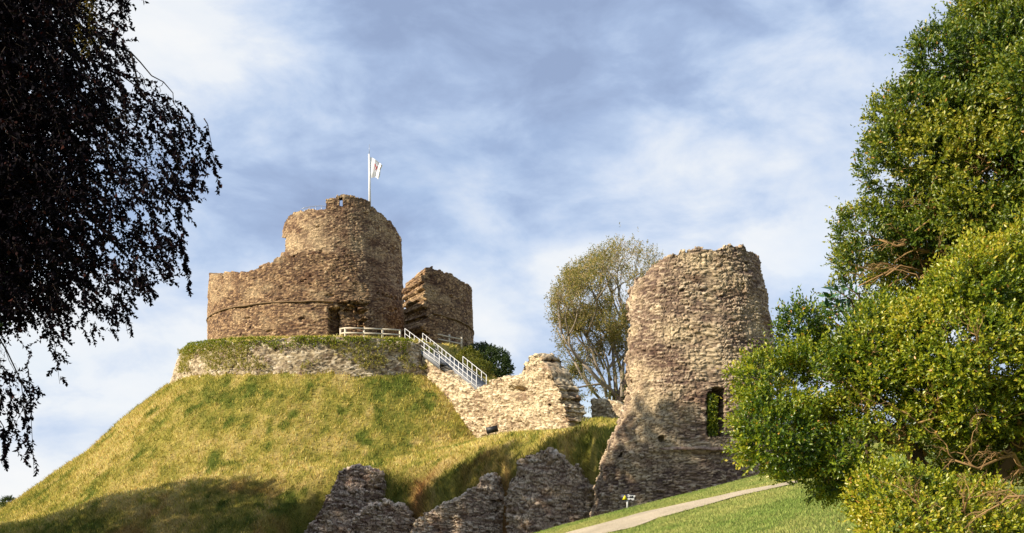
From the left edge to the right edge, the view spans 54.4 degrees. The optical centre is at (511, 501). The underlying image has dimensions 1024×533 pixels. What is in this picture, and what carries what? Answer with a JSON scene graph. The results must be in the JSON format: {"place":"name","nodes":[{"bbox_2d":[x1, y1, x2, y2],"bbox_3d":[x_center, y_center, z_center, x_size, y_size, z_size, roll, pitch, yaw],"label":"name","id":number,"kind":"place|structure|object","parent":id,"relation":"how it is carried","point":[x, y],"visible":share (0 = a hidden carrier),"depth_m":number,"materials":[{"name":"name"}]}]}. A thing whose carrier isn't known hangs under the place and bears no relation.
{"place":"outdoors","nodes":[
{"label":"outdoors","id":0,"kind":"place"},
{"bbox_2d":[0,0,1015,501],"label":"sky","id":1,"kind":"structure","parent":0,"point":[509,138],"materials":[{"name":"blue"}]},
{"bbox_2d":[0,334,1023,532],"bbox_3d":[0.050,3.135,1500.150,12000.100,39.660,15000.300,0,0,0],"label":"ground","id":2,"kind":"structure","parent":0,"point":[589,473],"depth_m":79.70,"materials":[{"name":"green plant"}]},
{"bbox_2d":[0,495,15,508],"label":"corner bush","id":3,"kind":"object","parent":2,"relation":"on","point":[7,498],"visible":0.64,"depth_m":103.66,"materials":[{"name":"green plant"}]},
{"bbox_2d":[0,0,222,476],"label":"copper beech","id":4,"kind":"object","parent":2,"relation":"on","point":[27,119],"visible":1,"depth_m":20.57,"materials":[{"name":"black plant"}]},
{"bbox_2d":[170,337,437,383],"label":"revetment wall","id":5,"kind":"structure","parent":2,"relation":"on","point":[289,358],"depth_m":87.95,"materials":[{"name":"stone"}]},
{"bbox_2d":[176,338,430,373],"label":"wall weeds","id":6,"kind":"object","parent":5,"relation":"on","point":[201,352],"depth_m":88.61,"materials":[{"name":"plant"}]},
{"bbox_2d":[183,335,435,353],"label":"creeper","id":7,"kind":"object","parent":5,"relation":"attached to","point":[296,339],"visible":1,"depth_m":88.19,"materials":[{"name":"green plant"}]},
{"bbox_2d":[206,194,473,347],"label":"castle keep","id":8,"kind":"structure","parent":2,"relation":"on","point":[334,268],"depth_m":96.23,"materials":[{"name":"stone"}]},
{"bbox_2d":[368,154,381,201],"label":"flagpole","id":9,"kind":"object","parent":8,"relation":"on","point":[374,167],"visible":0.95,"depth_m":102.95,"materials":[{"name":"metal"}]},
{"bbox_2d":[304,464,386,532],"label":"ruined wall","id":10,"kind":"structure","parent":2,"relation":"on","point":[354,488],"depth_m":70.33,"materials":[{"name":"stone"}]},
{"bbox_2d":[340,327,400,336],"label":"post fence","id":11,"kind":"object","parent":2,"relation":"on","point":[364,332],"visible":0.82,"depth_m":89.59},
{"bbox_2d":[347,498,414,532],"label":"ruined wall","id":12,"kind":"structure","parent":2,"relation":"on","point":[385,516],"depth_m":66.20,"materials":[{"name":"stone"}]},
{"bbox_2d":[438,334,461,348],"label":"post fence","id":13,"kind":"object","parent":2,"relation":"on","point":[449,337],"visible":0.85,"depth_m":96.86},
{"bbox_2d":[421,350,485,388],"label":"steps","id":14,"kind":"structure","parent":2,"relation":"on","point":[480,383],"depth_m":88.34,"materials":[{"name":"grey metal"}]},
{"bbox_2d":[406,329,439,368],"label":"handrail","id":15,"kind":"object","parent":14,"relation":"on","point":[426,349],"visible":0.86,"depth_m":89.28,"materials":[{"name":"white metal"}]},
{"bbox_2d":[422,333,476,387],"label":"handrail","id":16,"kind":"object","parent":14,"relation":"on","point":[454,363],"visible":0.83,"depth_m":87.72,"materials":[{"name":"white metal"}]},
{"bbox_2d":[463,356,486,383],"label":"handrail","id":17,"kind":"object","parent":14,"relation":"on","point":[476,371],"visible":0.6,"depth_m":87.38,"materials":[{"name":"white metal"}]},
{"bbox_2d":[410,472,503,532],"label":"ruined wall","id":18,"kind":"structure","parent":2,"relation":"on","point":[467,511],"depth_m":63.08,"materials":[{"name":"stone"}]},
{"bbox_2d":[323,420,607,531],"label":"rank grass","id":19,"kind":"structure","parent":2,"relation":"on","point":[425,491],"depth_m":64.82,"materials":[{"name":"green plant"}]},
{"bbox_2d":[453,345,493,375],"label":"yellow bush","id":20,"kind":"object","parent":2,"relation":"on","point":[477,360],"visible":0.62,"depth_m":90.59,"materials":[{"name":"green plant"}]},
{"bbox_2d":[466,341,515,377],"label":"dark bush","id":21,"kind":"object","parent":2,"relation":"on","point":[493,354],"visible":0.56,"depth_m":97.80,"materials":[{"name":"green plant"}]},
{"bbox_2d":[486,425,498,433],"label":"floodlight","id":22,"kind":"object","parent":2,"relation":"on","point":[491,429],"visible":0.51,"depth_m":79.33,"materials":[{"name":"black metal"}]},
{"bbox_2d":[422,353,587,437],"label":"curtain wall","id":23,"kind":"structure","parent":2,"relation":"on","point":[540,392],"depth_m":79.03,"materials":[{"name":"stone"}]},
{"bbox_2d":[504,447,594,532],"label":"ruined wall","id":24,"kind":"structure","parent":2,"relation":"on","point":[542,488],"depth_m":59.85,"materials":[{"name":"stone"}]},
{"bbox_2d":[543,222,663,412],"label":"thin tree","id":25,"kind":"object","parent":2,"relation":"on","point":[573,281],"visible":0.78,"depth_m":85.15,"materials":[{"name":"green plant"}]},
{"bbox_2d":[590,398,624,418],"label":"wall stub","id":26,"kind":"object","parent":2,"relation":"on","point":[603,407],"depth_m":78.80,"materials":[{"name":"stone"}]},
{"bbox_2d":[621,494,634,507],"bbox_3d":[2.845,0.011,24.381,0.339,0.361,0.082,0,0,0],"label":"warning sign","id":27,"kind":"object","parent":2,"relation":"on","point":[626,497],"visible":1,"depth_m":24.35,"materials":[{"name":"white metal"}]},
{"bbox_2d":[589,244,774,516],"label":"gatehouse tower","id":28,"kind":"structure","parent":2,"relation":"on","point":[697,316],"depth_m":50.02,"materials":[{"name":"stone"}]},
{"bbox_2d":[706,393,718,436],"bbox_3d":[10.084,-4.328,50.049,0.767,2.275,0.654,0,0,0],"label":"ivy","id":29,"kind":"object","parent":28,"relation":"attached to","point":[712,417],"visible":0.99,"depth_m":49.90,"materials":[{"name":"green plant"}]},
{"bbox_2d":[535,438,909,532],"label":"lawn grass","id":30,"kind":"structure","parent":2,"relation":"on","point":[744,510],"depth_m":16.39,"materials":[{"name":"green plant"}]},
{"bbox_2d":[772,340,799,417],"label":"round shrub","id":31,"kind":"object","parent":2,"relation":"on","point":[785,374],"visible":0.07,"depth_m":65.52,"materials":[{"name":"green plant"}]},
{"bbox_2d":[817,275,870,501],"bbox_3d":[2.556,-0.566,7.716,0.365,2.334,0.652,0,0,30],"label":"tree","id":32,"kind":"object","parent":2,"relation":"on","point":[826,303],"visible":0.47,"depth_m":7.54,"materials":[{"name":"green plant"}]},
{"bbox_2d":[715,196,1023,532],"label":"evergreen shrub","id":33,"kind":"object","parent":2,"relation":"on","point":[963,404],"visible":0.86,"depth_m":6.40,"materials":[{"name":"green plant"}]},
{"bbox_2d":[814,0,1023,353],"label":"evergreen shrub","id":34,"kind":"object","parent":2,"relation":"on","point":[963,121],"visible":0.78,"depth_m":7.22,"materials":[{"name":"green plant"}]},
{"bbox_2d":[832,450,1023,532],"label":"evergreen shrub","id":35,"kind":"object","parent":2,"relation":"on","point":[955,496],"visible":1,"depth_m":5.56,"materials":[{"name":"green plant"}]},
{"bbox_2d":[566,481,796,532],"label":"path","id":36,"kind":"structure","parent":0,"point":[640,518],"depth_m":19.44,"materials":[{"name":"beige concrete"}]}
]}

